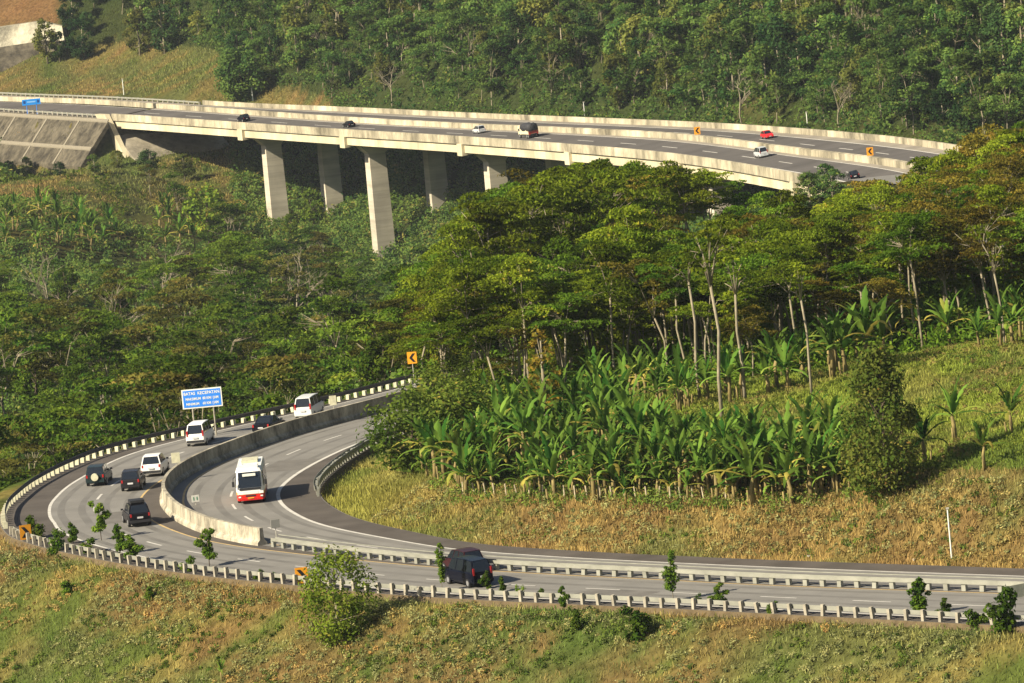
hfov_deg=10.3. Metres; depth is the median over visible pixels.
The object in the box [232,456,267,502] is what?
bus
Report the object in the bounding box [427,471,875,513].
weeds
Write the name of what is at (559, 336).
bushy tree
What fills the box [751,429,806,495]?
banana plant
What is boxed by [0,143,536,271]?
scrub
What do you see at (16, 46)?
retaining wall
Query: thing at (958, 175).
flat crowned tree
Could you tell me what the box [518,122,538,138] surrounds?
truck
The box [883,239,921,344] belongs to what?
slender tree
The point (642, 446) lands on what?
banana plant
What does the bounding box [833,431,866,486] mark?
banana plant
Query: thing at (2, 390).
valley tree
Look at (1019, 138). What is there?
flat crowned tree
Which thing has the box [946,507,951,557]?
marker pole
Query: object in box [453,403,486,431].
banana plant
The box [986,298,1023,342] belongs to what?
banana plant
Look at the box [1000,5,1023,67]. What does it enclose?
hillside tree
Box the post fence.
[462,482,726,500]
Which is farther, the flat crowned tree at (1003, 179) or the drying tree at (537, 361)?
the flat crowned tree at (1003, 179)
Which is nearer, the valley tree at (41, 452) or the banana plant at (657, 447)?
the banana plant at (657, 447)
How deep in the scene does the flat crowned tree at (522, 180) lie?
622.36 m
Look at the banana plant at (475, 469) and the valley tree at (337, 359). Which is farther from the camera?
the valley tree at (337, 359)
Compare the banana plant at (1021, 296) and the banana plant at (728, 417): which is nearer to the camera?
the banana plant at (728, 417)
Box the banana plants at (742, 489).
[407,397,872,497]
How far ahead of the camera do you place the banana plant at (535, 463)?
425.32 m
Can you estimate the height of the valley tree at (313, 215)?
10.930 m
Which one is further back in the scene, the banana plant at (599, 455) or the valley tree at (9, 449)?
the valley tree at (9, 449)
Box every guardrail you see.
[0,92,200,104]
[0,108,111,118]
[0,371,421,528]
[9,526,1023,624]
[271,534,1023,591]
[313,430,406,496]
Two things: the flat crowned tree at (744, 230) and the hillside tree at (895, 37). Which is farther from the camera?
the hillside tree at (895, 37)
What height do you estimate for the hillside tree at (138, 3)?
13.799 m
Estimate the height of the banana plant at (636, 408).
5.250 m
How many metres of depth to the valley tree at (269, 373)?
554.22 m
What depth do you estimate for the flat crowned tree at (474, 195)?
616.00 m
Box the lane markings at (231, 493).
[48,384,1023,621]
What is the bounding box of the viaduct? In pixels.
[95,100,985,258]
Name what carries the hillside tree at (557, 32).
on the ground at (12, 12)
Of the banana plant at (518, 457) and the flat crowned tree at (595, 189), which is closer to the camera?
the banana plant at (518, 457)
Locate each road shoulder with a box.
[1,335,1023,625]
[143,481,1000,592]
[280,434,1023,575]
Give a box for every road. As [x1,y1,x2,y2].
[0,95,201,117]
[0,102,146,114]
[0,336,1023,626]
[848,173,1003,256]
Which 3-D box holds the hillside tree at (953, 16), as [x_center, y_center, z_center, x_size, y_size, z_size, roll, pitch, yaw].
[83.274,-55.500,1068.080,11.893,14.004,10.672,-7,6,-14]
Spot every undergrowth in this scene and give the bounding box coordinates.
[0,192,435,458]
[150,0,1023,313]
[225,112,633,301]
[394,234,1023,411]
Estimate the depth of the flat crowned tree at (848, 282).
478.21 m
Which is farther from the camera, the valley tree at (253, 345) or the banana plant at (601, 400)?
the valley tree at (253, 345)
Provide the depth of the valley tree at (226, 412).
646.17 m
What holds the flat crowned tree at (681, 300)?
on the ground at (12, 12)
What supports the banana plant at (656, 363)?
on the ground at (12, 12)
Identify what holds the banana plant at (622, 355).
on the ground at (12, 12)
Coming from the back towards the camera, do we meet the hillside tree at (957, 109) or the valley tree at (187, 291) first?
the hillside tree at (957, 109)
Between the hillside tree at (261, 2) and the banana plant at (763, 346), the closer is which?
the banana plant at (763, 346)
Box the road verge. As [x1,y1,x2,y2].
[0,435,1023,632]
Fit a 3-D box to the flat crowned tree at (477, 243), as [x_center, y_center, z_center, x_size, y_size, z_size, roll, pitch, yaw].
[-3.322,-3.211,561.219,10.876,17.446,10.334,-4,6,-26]
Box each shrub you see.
[24,515,45,536]
[46,528,65,556]
[60,580,75,594]
[76,537,94,553]
[143,586,154,600]
[178,555,195,571]
[251,570,264,579]
[515,584,525,591]
[618,605,654,644]
[766,601,777,613]
[963,609,987,628]
[982,585,1017,634]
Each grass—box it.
[0,0,344,214]
[0,529,1023,682]
[320,330,1023,568]
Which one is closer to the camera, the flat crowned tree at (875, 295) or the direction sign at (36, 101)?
the flat crowned tree at (875, 295)
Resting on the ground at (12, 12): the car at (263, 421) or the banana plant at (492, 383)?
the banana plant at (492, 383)
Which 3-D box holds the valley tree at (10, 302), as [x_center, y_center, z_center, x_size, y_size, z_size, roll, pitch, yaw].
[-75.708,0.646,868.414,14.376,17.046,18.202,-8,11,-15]
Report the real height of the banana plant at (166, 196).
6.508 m
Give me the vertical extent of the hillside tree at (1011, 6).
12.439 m
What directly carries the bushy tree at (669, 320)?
on the ground at (12, 12)
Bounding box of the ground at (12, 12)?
[0,0,1023,682]
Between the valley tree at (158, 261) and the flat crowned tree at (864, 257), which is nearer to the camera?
the flat crowned tree at (864, 257)
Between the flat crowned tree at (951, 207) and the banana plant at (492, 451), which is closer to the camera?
the banana plant at (492, 451)
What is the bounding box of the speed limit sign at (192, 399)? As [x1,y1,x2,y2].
[181,387,222,434]
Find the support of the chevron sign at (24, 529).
on the ground at (12, 12)
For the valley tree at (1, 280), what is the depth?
989.29 m
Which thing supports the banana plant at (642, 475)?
on the ground at (12, 12)
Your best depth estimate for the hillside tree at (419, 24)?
1376.75 m
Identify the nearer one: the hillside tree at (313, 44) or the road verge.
the road verge
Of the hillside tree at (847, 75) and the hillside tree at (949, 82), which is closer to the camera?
the hillside tree at (949, 82)
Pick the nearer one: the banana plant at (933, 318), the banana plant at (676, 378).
the banana plant at (676, 378)
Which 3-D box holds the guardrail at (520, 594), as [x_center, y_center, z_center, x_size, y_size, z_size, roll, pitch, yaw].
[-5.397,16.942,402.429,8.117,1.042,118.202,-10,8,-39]
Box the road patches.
[95,458,658,596]
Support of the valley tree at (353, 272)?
on the ground at (12, 12)
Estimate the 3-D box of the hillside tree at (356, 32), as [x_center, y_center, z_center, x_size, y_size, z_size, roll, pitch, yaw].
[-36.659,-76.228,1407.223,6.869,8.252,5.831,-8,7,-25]
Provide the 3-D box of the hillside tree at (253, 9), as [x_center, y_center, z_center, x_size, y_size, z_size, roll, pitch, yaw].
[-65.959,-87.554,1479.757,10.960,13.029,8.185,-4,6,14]
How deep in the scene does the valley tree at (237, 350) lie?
799.03 m
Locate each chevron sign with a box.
[19,524,31,540]
[295,567,307,583]
[407,351,416,386]
[694,127,699,134]
[866,147,872,155]
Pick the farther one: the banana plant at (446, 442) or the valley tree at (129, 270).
the valley tree at (129, 270)
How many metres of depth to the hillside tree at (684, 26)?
1235.23 m
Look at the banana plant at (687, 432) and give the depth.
421.83 m
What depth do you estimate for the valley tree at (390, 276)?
682.49 m
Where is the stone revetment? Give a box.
[0,112,108,169]
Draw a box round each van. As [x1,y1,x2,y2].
[186,419,214,445]
[294,393,323,417]
[445,555,493,587]
[753,146,768,157]
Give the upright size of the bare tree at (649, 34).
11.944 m
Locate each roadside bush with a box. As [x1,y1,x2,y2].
[355,383,465,475]
[386,371,488,460]
[400,361,469,418]
[413,354,486,397]
[419,375,512,443]
[447,349,491,381]
[465,359,510,385]
[484,349,544,381]
[512,330,610,370]
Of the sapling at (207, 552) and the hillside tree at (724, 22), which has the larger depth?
the hillside tree at (724, 22)
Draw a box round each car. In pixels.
[85,463,112,485]
[121,468,145,490]
[121,498,150,526]
[141,452,168,474]
[237,114,249,121]
[252,415,284,431]
[342,120,355,127]
[442,547,483,566]
[472,125,485,133]
[760,130,773,138]
[847,170,859,180]
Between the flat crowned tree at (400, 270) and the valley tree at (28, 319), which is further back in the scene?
the valley tree at (28, 319)
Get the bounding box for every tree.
[0,137,27,179]
[0,162,21,181]
[0,254,9,280]
[0,258,26,279]
[0,267,8,283]
[0,287,10,322]
[0,291,66,349]
[0,292,30,306]
[0,308,74,433]
[0,309,60,411]
[0,323,29,362]
[0,326,34,400]
[0,334,63,377]
[0,335,37,394]
[0,353,14,397]
[0,406,131,483]
[0,413,38,490]
[0,417,72,477]
[0,436,31,481]
[0,441,37,474]
[1,303,66,377]
[2,282,29,306]
[3,431,69,475]
[6,468,34,483]
[7,375,32,400]
[9,312,97,394]
[13,355,56,407]
[17,248,79,304]
[18,306,102,404]
[19,157,33,175]
[21,464,44,475]
[25,392,161,472]
[28,298,67,331]
[30,18,58,63]
[30,364,113,409]
[31,339,76,381]
[35,321,54,370]
[36,443,53,463]
[42,259,62,278]
[45,281,73,308]
[47,317,80,365]
[49,31,67,61]
[51,266,79,298]
[52,161,65,177]
[53,313,154,405]
[54,402,163,459]
[55,0,83,28]
[55,368,95,417]
[57,398,164,462]
[59,308,133,408]
[61,296,95,317]
[61,441,93,452]
[63,285,82,306]
[64,310,142,385]
[65,18,95,59]
[66,377,155,450]
[72,316,131,400]
[72,404,148,452]
[77,11,96,37]
[79,339,122,399]
[86,154,102,174]
[88,264,132,306]
[88,267,139,314]
[96,283,119,311]
[99,339,139,377]
[100,358,163,408]
[100,369,179,441]
[101,281,137,319]
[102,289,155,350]
[105,358,184,412]
[109,150,123,167]
[111,323,170,398]
[113,356,230,425]
[116,262,196,308]
[118,346,154,398]
[120,267,134,275]
[121,8,152,55]
[125,339,175,372]
[126,0,153,35]
[128,305,176,349]
[131,369,235,444]
[132,261,154,285]
[133,324,186,410]
[135,149,160,173]
[137,164,159,195]
[138,352,245,444]
[144,3,182,53]
[144,255,189,304]
[144,276,208,322]
[145,293,219,356]
[145,399,220,431]
[146,315,203,351]
[148,257,214,315]
[148,330,237,410]
[150,273,167,293]
[151,0,175,24]
[152,241,194,317]
[154,351,166,357]
[157,286,227,337]
[158,412,225,440]
[160,345,212,423]
[161,171,199,213]
[161,253,212,313]
[169,319,233,353]
[169,330,240,412]
[171,0,189,29]
[171,153,195,181]
[176,259,205,286]
[177,332,250,409]
[178,254,210,287]
[182,182,229,243]
[183,301,279,356]
[188,10,205,37]
[189,287,232,312]
[190,238,273,301]
[194,240,266,292]
[194,257,256,286]
[195,293,278,381]
[196,201,258,244]
[201,369,227,411]
[202,235,263,283]
[203,307,278,348]
[205,199,259,239]
[207,0,229,28]
[207,379,259,425]
[208,230,263,297]
[209,271,296,361]
[211,299,237,334]
[212,47,268,101]
[215,0,247,24]
[215,18,230,45]
[215,243,267,297]
[221,342,248,393]
[223,28,250,60]
[224,1,259,47]
[224,284,241,300]
[226,355,299,395]
[227,341,275,401]
[228,247,289,296]
[228,313,324,375]
[241,0,273,24]
[241,37,269,60]
[241,351,343,396]
[241,393,287,420]
[242,19,261,48]
[243,365,328,417]
[244,329,273,369]
[246,350,268,397]
[248,365,324,416]
[251,239,298,282]
[252,0,287,27]
[253,332,326,396]
[258,286,278,312]
[258,365,323,413]
[259,23,282,51]
[259,342,293,396]
[261,0,300,30]
[261,257,302,294]
[261,265,311,314]
[263,295,368,355]
[267,275,379,347]
[267,298,288,327]
[269,252,317,299]
[274,0,320,18]
[274,226,340,271]
[275,295,288,307]
[276,266,334,304]
[277,245,327,316]
[278,0,311,46]
[281,213,298,232]
[283,26,309,72]
[285,336,327,386]
[287,293,304,316]
[287,314,327,359]
[290,327,344,359]
[294,270,357,299]
[295,543,382,647]
[297,23,330,66]
[298,0,315,13]
[298,189,325,224]
[299,268,334,305]
[300,252,345,295]
[302,39,335,87]
[304,230,344,262]
[306,341,369,397]
[311,284,349,325]
[312,20,329,46]
[312,262,355,299]
[313,362,372,403]
[314,48,348,98]
[315,312,439,391]
[317,0,333,18]
[317,0,352,38]
[320,350,343,358]
[323,357,381,386]
[325,36,341,65]
[327,0,355,23]
[327,265,386,301]
[330,289,351,320]
[330,337,352,353]
[331,251,377,292]
[333,0,366,13]
[333,273,383,302]
[334,40,357,61]
[336,298,439,374]
[338,58,361,88]
[345,10,383,50]
[348,8,367,44]
[348,17,377,40]
[348,31,383,78]
[353,0,387,21]
[353,332,427,363]
[356,294,383,313]
[356,332,409,392]
[359,281,384,304]
[362,8,399,38]
[363,322,446,360]
[364,0,404,12]
[364,296,402,314]
[365,263,412,295]
[366,335,428,373]
[369,63,401,106]
[371,51,394,89]
[373,16,399,60]
[374,14,418,73]
[379,270,429,316]
[382,345,422,374]
[385,0,416,32]
[386,32,403,62]
[387,294,453,366]
[389,314,478,372]
[390,251,455,316]
[391,260,432,306]
[393,37,424,78]
[393,274,440,357]
[394,249,472,294]
[394,263,426,294]
[395,282,464,352]
[398,0,423,27]
[399,314,478,378]
[402,0,436,40]
[403,300,477,375]
[404,47,437,89]
[406,260,458,363]
[408,245,428,256]
[411,265,513,383]
[413,334,452,366]
[415,16,446,62]
[416,9,442,46]
[419,255,514,380]
[420,221,501,276]
[423,213,468,269]
[425,221,531,357]
[425,312,528,388]
[427,297,477,365]
[428,211,465,248]
[432,41,451,70]
[433,0,474,52]
[433,1,469,35]
[433,8,484,70]
[434,223,479,296]
[435,297,498,384]
[436,286,516,366]
[438,5,456,33]
[438,198,547,354]
[439,55,470,98]
[444,27,480,72]
[445,187,518,231]
[448,13,490,70]
[461,0,492,28]
[461,55,498,100]
[467,239,534,352]
[468,38,515,105]
[468,252,550,375]
[470,196,562,347]
[470,358,501,389]
[472,30,499,72]
[476,187,515,203]
[476,256,563,387]
[478,299,534,379]
[480,0,510,38]
[481,35,508,78]
[484,252,519,343]
[484,262,566,382]
[484,328,556,382]
[486,282,552,375]
[487,181,530,221]
[490,0,529,39]
[490,9,515,37]
[490,185,514,228]
[494,176,577,255]
[494,295,558,373]
[497,9,537,67]
[497,167,549,187]
[501,48,536,87]
[505,314,556,353]
[507,282,590,382]
[510,315,568,373]
[511,12,523,39]
[511,165,584,238]
[514,0,556,46]
[515,26,545,61]
[515,175,564,227]
[520,166,586,272]
[521,226,584,331]
[521,290,614,381]
[522,268,576,367]
[524,35,580,103]
[525,253,591,369]
[525,325,563,415]
[531,288,617,369]
[533,29,564,80]
[537,179,614,270]
[539,12,580,84]
[541,234,610,346]
[542,16,559,59]
[544,298,608,368]
[548,0,577,16]
[548,178,586,231]
[554,66,587,104]
[555,162,585,231]
[555,288,613,367]
[556,282,620,360]
[557,23,602,69]
[557,160,647,232]
[558,0,589,18]
[558,168,670,229]
[560,166,623,201]
[561,273,616,349]
[563,258,611,344]
[564,262,634,362]
[565,239,661,381]
[567,166,660,224]
[569,69,592,109]
[570,216,598,231]
[571,10,597,45]
[575,204,670,351]
[576,23,596,55]
[578,270,631,361]
[580,289,660,349]
[583,226,667,354]
[584,0,604,20]
[584,217,681,344]
[585,29,613,63]
[587,2,611,28]
[589,158,613,168]
[590,220,647,336]
[591,280,671,354]
[597,258,685,378]
[599,54,635,109]
[601,37,655,108]
[602,14,643,79]
[602,41,617,66]
[604,165,672,201]
[605,0,642,15]
[613,162,677,199]
[613,282,661,348]
[613,314,675,357]
[613,320,650,355]
[614,13,658,75]
[615,2,635,17]
[615,159,651,167]
[618,174,691,232]
[621,249,696,361]
[628,32,657,54]
[628,159,694,237]
[633,173,695,241]
[634,253,713,358]
[635,16,689,74]
[635,17,685,66]
[635,240,688,363]
[639,32,657,69]
[640,0,667,18]
[641,0,675,35]
[642,238,686,338]
[642,285,723,358]
[643,218,694,340]
[644,316,676,355]
[651,57,681,109]
[653,71,672,95]
[655,254,708,398]
[656,170,681,238]
[656,297,697,325]
[657,63,700,116]
[657,273,740,361]
[658,0,695,54]
[658,238,731,354]
[658,243,732,355]
[659,173,716,240]
[660,168,722,232]
[660,229,704,341]
[666,274,757,360]
[667,299,706,336]
[668,169,699,241]
[671,263,751,362]
[672,0,723,26]
[673,36,717,104]
[676,0,706,47]
[676,171,733,227]
[678,0,707,10]
[678,168,737,235]
[679,220,747,416]
[682,0,739,50]
[683,47,708,71]
[685,59,712,107]
[696,218,752,338]
[697,30,757,108]
[698,50,734,111]
[700,275,778,364]
[701,256,785,366]
[702,12,733,59]
[703,220,749,250]
[709,300,751,343]
[710,296,764,369]
[711,213,744,255]
[713,12,748,76]
[715,0,754,36]
[715,179,761,233]
[715,209,741,234]
[715,237,760,398]
[716,43,748,107]
[720,0,736,10]
[720,304,788,376]
[722,15,781,79]
[722,190,793,226]
[724,212,768,323]
[725,0,780,15]
[725,207,749,250]
[726,65,757,107]
[726,216,808,241]
[726,252,816,341]
[731,67,762,123]
[734,6,763,49]
[734,213,813,330]
[734,279,818,338]
[735,238,817,331]
[735,245,830,362]
[737,228,827,336]
[740,189,816,229]
[741,51,771,95]
[742,0,772,23]
[745,42,783,113]
[747,224,789,325]
[748,225,766,241]
[748,303,778,349]
[749,0,783,16]
[752,13,800,87]
[761,76,793,121]
[763,0,794,26]
[771,43,802,89]
[773,206,822,223]
[775,39,819,99]
[779,0,803,41]
[780,0,834,35]
[783,57,821,92]
[785,241,819,322]
[786,217,828,261]
[786,260,812,393]
[789,277,859,348]
[790,249,860,323]
[791,218,867,319]
[792,170,826,208]
[793,12,870,78]
[794,0,832,47]
[794,178,824,207]
[795,279,862,321]
[796,68,832,110]
[799,291,869,359]
[801,1,853,48]
[801,22,826,60]
[802,73,836,121]
[802,248,852,278]
[804,188,866,230]
[810,191,888,248]
[810,211,878,250]
[811,260,904,342]
[813,213,878,323]
[815,162,836,190]
[816,168,847,199]
[817,46,867,114]
[818,197,866,234]
[822,274,854,298]
[827,251,907,319]
[829,261,893,315]
[831,78,855,127]
[832,229,882,290]
[834,210,871,246]
[834,275,872,328]
[836,0,847,16]
[836,49,859,65]
[836,67,865,113]
[836,337,925,503]
[840,0,874,56]
[841,268,896,297]
[843,209,895,259]
[844,1,888,57]
[846,45,872,93]
[847,178,904,214]
[847,277,922,342]
[852,47,901,106]
[853,0,897,38]
[853,38,888,93]
[854,211,947,339]
[856,180,900,219]
[857,47,887,82]
[859,0,882,28]
[859,241,921,321]
[860,238,929,318]
[861,61,885,95]
[862,210,952,348]
[869,246,931,299]
[871,93,890,130]
[871,215,936,296]
[873,0,919,30]
[873,8,906,37]
[873,171,923,214]
[875,5,942,61]
[875,212,947,290]
[879,53,937,134]
[880,73,901,114]
[883,25,933,85]
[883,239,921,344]
[884,259,911,296]
[886,73,919,129]
[887,88,912,123]
[887,191,939,222]
[887,242,925,284]
[889,15,942,81]
[893,172,942,207]
[894,182,974,222]
[895,156,941,201]
[895,181,959,291]
[895,218,986,304]
[898,187,935,203]
[901,1,933,46]
[902,41,946,89]
[903,0,943,32]
[903,157,942,205]
[904,209,997,307]
[909,164,975,204]
[911,0,952,30]
[911,0,955,42]
[913,68,944,114]
[914,256,991,303]
[916,170,977,205]
[916,269,956,299]
[917,62,934,84]
[917,149,981,182]
[918,2,956,63]
[921,218,974,303]
[922,204,973,224]
[924,205,973,301]
[925,174,985,255]
[926,10,978,60]
[926,123,1003,175]
[927,85,956,129]
[931,199,1023,333]
[938,47,972,104]
[938,184,1001,242]
[940,0,969,47]
[940,0,988,43]
[941,61,962,84]
[942,48,1019,131]
[944,204,1023,310]
[945,128,1011,241]
[946,76,992,132]
[948,173,989,215]
[949,61,995,94]
[950,170,995,191]
[953,132,996,169]
[955,172,1023,279]
[957,190,1021,275]
[957,265,1001,306]
[958,184,1023,298]
[958,250,1012,289]
[961,19,998,65]
[961,68,1001,118]
[961,142,1008,169]
[962,76,1000,133]
[964,177,1019,241]
[965,133,1023,176]
[965,150,1023,183]
[966,158,1023,184]
[968,0,1002,22]
[968,241,1001,292]
[972,146,1023,241]
[972,230,1012,341]
[973,14,1023,77]
[974,155,1023,196]
[978,0,1019,38]
[979,72,1023,128]
[982,129,1023,197]
[987,126,1023,157]
[988,210,1023,253]
[989,168,1023,184]
[990,221,1023,265]
[993,196,1023,221]
[997,120,1023,132]
[997,129,1023,159]
[998,182,1023,211]
[1000,0,1023,38]
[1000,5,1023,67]
[1001,244,1023,267]
[1001,257,1023,280]
[1007,50,1023,92]
[1009,65,1023,92]
[1010,143,1023,196]
[1010,189,1023,199]
[1019,74,1023,107]
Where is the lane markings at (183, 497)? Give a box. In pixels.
[140,410,997,593]
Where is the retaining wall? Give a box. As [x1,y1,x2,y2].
[0,21,65,72]
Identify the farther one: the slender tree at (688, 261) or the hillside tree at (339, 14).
the hillside tree at (339, 14)
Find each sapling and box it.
[67,522,78,542]
[87,501,111,539]
[111,523,125,552]
[121,534,144,561]
[192,527,217,566]
[434,542,446,584]
[478,571,492,588]
[498,576,506,590]
[557,586,569,614]
[570,609,581,629]
[661,549,679,597]
[707,582,729,600]
[906,576,931,615]
[935,598,951,616]
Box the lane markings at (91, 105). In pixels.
[17,102,179,111]
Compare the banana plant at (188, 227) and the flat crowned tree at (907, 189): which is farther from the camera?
the banana plant at (188, 227)
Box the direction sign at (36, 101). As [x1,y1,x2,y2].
[22,98,40,114]
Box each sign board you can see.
[171,452,179,464]
[191,495,198,504]
[270,519,279,536]
[329,395,336,408]
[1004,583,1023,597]
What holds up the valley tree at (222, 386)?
on the ground at (12, 12)
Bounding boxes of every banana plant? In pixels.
[0,194,21,217]
[0,203,23,231]
[0,210,18,231]
[0,223,15,248]
[8,191,22,211]
[8,206,26,228]
[20,214,48,246]
[22,185,49,216]
[27,194,53,222]
[29,232,47,251]
[30,189,52,216]
[40,190,69,216]
[41,198,74,228]
[43,216,69,242]
[49,213,78,240]
[60,228,78,250]
[62,204,75,221]
[64,220,84,243]
[65,211,88,240]
[67,196,88,211]
[69,197,93,223]
[69,203,100,236]
[73,192,91,205]
[73,211,97,240]
[76,217,102,250]
[86,206,108,234]
[94,224,109,248]
[97,200,109,217]
[97,202,119,228]
[98,207,119,229]
[106,216,125,240]
[148,205,170,232]
[149,190,175,216]
[151,222,176,246]
[155,195,178,223]
[158,192,179,215]
[163,204,178,231]
[166,212,187,243]
[181,222,203,248]
[182,218,198,240]
[207,657,226,681]
[389,414,429,469]
[397,418,451,481]
[411,445,440,476]
[420,416,465,481]
[424,414,458,468]
[427,396,464,418]
[427,425,482,485]
[428,432,470,484]
[432,432,501,500]
[433,434,472,478]
[437,417,511,479]
[440,419,465,455]
[440,453,483,485]
[445,424,483,448]
[449,414,502,469]
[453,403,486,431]
[456,448,497,487]
[457,454,489,495]
[462,411,502,438]
[462,424,499,475]
[467,410,505,459]
[467,449,511,488]
[468,374,506,401]
[469,440,496,482]
[470,369,505,407]
[471,384,513,445]
[471,415,516,477]
[476,398,525,460]
[477,442,512,483]
[485,395,549,465]
[486,375,537,431]
[486,382,533,435]
[493,411,516,453]
[497,442,514,473]
[497,445,542,487]
[501,405,549,457]
[502,413,542,447]
[505,374,565,412]
[506,374,536,401]
[506,463,536,496]
[507,416,552,450]
[509,387,537,412]
[510,422,560,482]
[511,359,567,397]
[512,444,551,483]
[513,451,527,476]
[514,452,549,493]
[521,430,577,482]
[521,435,585,500]
[522,455,564,494]
[523,393,553,444]
[525,411,581,439]
[530,409,549,443]
[533,381,557,395]
[533,447,568,487]
[537,381,564,419]
[539,420,596,476]
[539,426,570,472]
[542,398,563,427]
[543,409,593,464]
[545,363,585,405]
[546,369,593,426]
[546,403,586,426]
[549,362,572,403]
[549,373,574,409]
[556,393,592,442]
[556,458,585,494]
[557,430,585,466]
[558,379,588,424]
[560,432,626,502]
[563,463,579,485]
[564,443,599,480]
[565,408,593,446]
[565,457,597,487]
[566,346,619,377]
[569,445,603,487]
[570,402,625,445]
[572,343,614,383]
[573,428,635,490]
[574,454,609,492]
[575,362,621,411]
[575,434,630,486]
[576,392,624,440]
[579,383,619,436]
[579,428,598,443]
[581,376,600,416]
[582,365,646,420]
[582,368,600,386]
[582,391,618,435]
[582,415,630,447]
[586,439,641,498]
[587,368,639,405]
[588,356,628,401]
[589,371,649,420]
[589,451,634,500]
[591,416,636,457]
[593,384,625,424]
[595,427,630,454]
[597,439,633,487]
[600,354,652,389]
[602,397,636,433]
[604,382,639,426]
[605,423,633,463]
[607,396,668,444]
[608,399,657,460]
[609,343,648,390]
[612,393,669,436]
[614,346,654,398]
[614,470,639,501]
[618,424,657,475]
[618,442,630,473]
[620,439,652,486]
[624,458,652,493]
[625,354,652,392]
[625,421,660,461]
[627,424,665,476]
[629,451,651,486]
[630,340,674,389]
[631,451,674,494]
[632,353,650,384]
[634,437,670,482]
[638,396,676,429]
[639,370,673,400]
[639,417,678,468]
[641,355,679,403]
[643,415,676,459]
[644,357,675,395]
[644,397,673,429]
[645,400,679,453]
[646,429,694,494]
[651,428,698,487]
[652,406,703,474]
[652,461,678,494]
[653,341,710,401]
[656,363,697,410]
[660,415,692,447]
[660,444,681,473]
[664,425,696,463]
[667,357,703,405]
[668,414,700,459]
[669,366,706,407]
[669,464,707,501]
[672,426,718,472]
[673,431,720,489]
[674,447,700,482]
[679,412,697,454]
[681,448,711,491]
[684,443,738,499]
[685,423,705,448]
[685,442,705,483]
[687,415,739,471]
[691,352,726,399]
[691,354,716,390]
[692,438,720,480]
[694,444,722,485]
[695,407,725,441]
[699,347,752,403]
[699,408,742,447]
[703,429,776,506]
[703,431,770,487]
[703,437,749,492]
[705,423,736,446]
[708,434,751,492]
[708,456,745,499]
[709,362,739,392]
[710,420,746,477]
[711,332,752,383]
[715,404,758,436]
[717,415,760,450]
[719,415,785,459]
[720,428,778,496]
[730,344,761,397]
[730,425,788,488]
[732,443,781,496]
[733,424,773,489]
[737,401,767,429]
[743,416,777,460]
[744,346,789,394]
[745,332,777,375]
[748,327,805,387]
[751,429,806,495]
[754,333,797,374]
[755,456,784,492]
[756,416,820,485]
[757,440,814,505]
[760,335,808,388]
[761,400,801,453]
[761,440,788,483]
[763,469,783,501]
[766,420,783,443]
[768,438,802,474]
[773,422,839,500]
[777,389,829,430]
[778,325,813,367]
[779,320,829,372]
[784,410,822,446]
[788,341,819,374]
[788,403,836,465]
[789,428,844,492]
[791,328,824,367]
[793,461,826,491]
[794,393,863,446]
[796,401,853,449]
[796,412,826,456]
[796,415,844,447]
[796,443,804,472]
[797,422,837,472]
[798,315,857,377]
[799,314,863,372]
[802,447,844,487]
[803,328,823,366]
[804,304,856,351]
[804,441,853,493]
[805,310,854,368]
[808,327,846,364]
[810,395,849,447]
[811,449,845,480]
[812,451,850,496]
[814,437,837,479]
[815,411,850,453]
[815,433,846,479]
[819,302,879,374]
[824,420,855,469]
[826,285,892,366]
[831,407,861,432]
[831,461,855,492]
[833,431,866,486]
[834,433,845,463]
[843,294,914,357]
[844,399,903,429]
[848,327,863,352]
[855,307,889,346]
[861,402,903,434]
[865,416,904,448]
[868,296,904,331]
[874,298,904,342]
[875,309,911,350]
[892,300,915,319]
[895,292,935,339]
[898,409,950,461]
[907,301,935,330]
[922,304,953,334]
[922,309,951,333]
[924,289,970,344]
[929,376,988,439]
[944,284,986,332]
[951,302,973,326]
[956,307,990,345]
[961,420,1009,470]
[964,282,990,325]
[969,284,1023,340]
[981,300,1021,345]
[982,292,1010,320]
[983,381,1023,432]
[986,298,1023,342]
[993,294,1023,337]
[994,285,1020,328]
[1003,289,1023,330]
[1012,285,1023,313]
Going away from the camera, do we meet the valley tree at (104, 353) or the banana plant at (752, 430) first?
the banana plant at (752, 430)
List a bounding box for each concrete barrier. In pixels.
[0,96,155,107]
[160,361,521,545]
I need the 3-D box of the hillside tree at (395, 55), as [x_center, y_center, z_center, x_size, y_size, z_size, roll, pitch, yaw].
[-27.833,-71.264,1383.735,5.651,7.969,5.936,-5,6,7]
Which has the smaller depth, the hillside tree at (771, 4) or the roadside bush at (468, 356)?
the roadside bush at (468, 356)

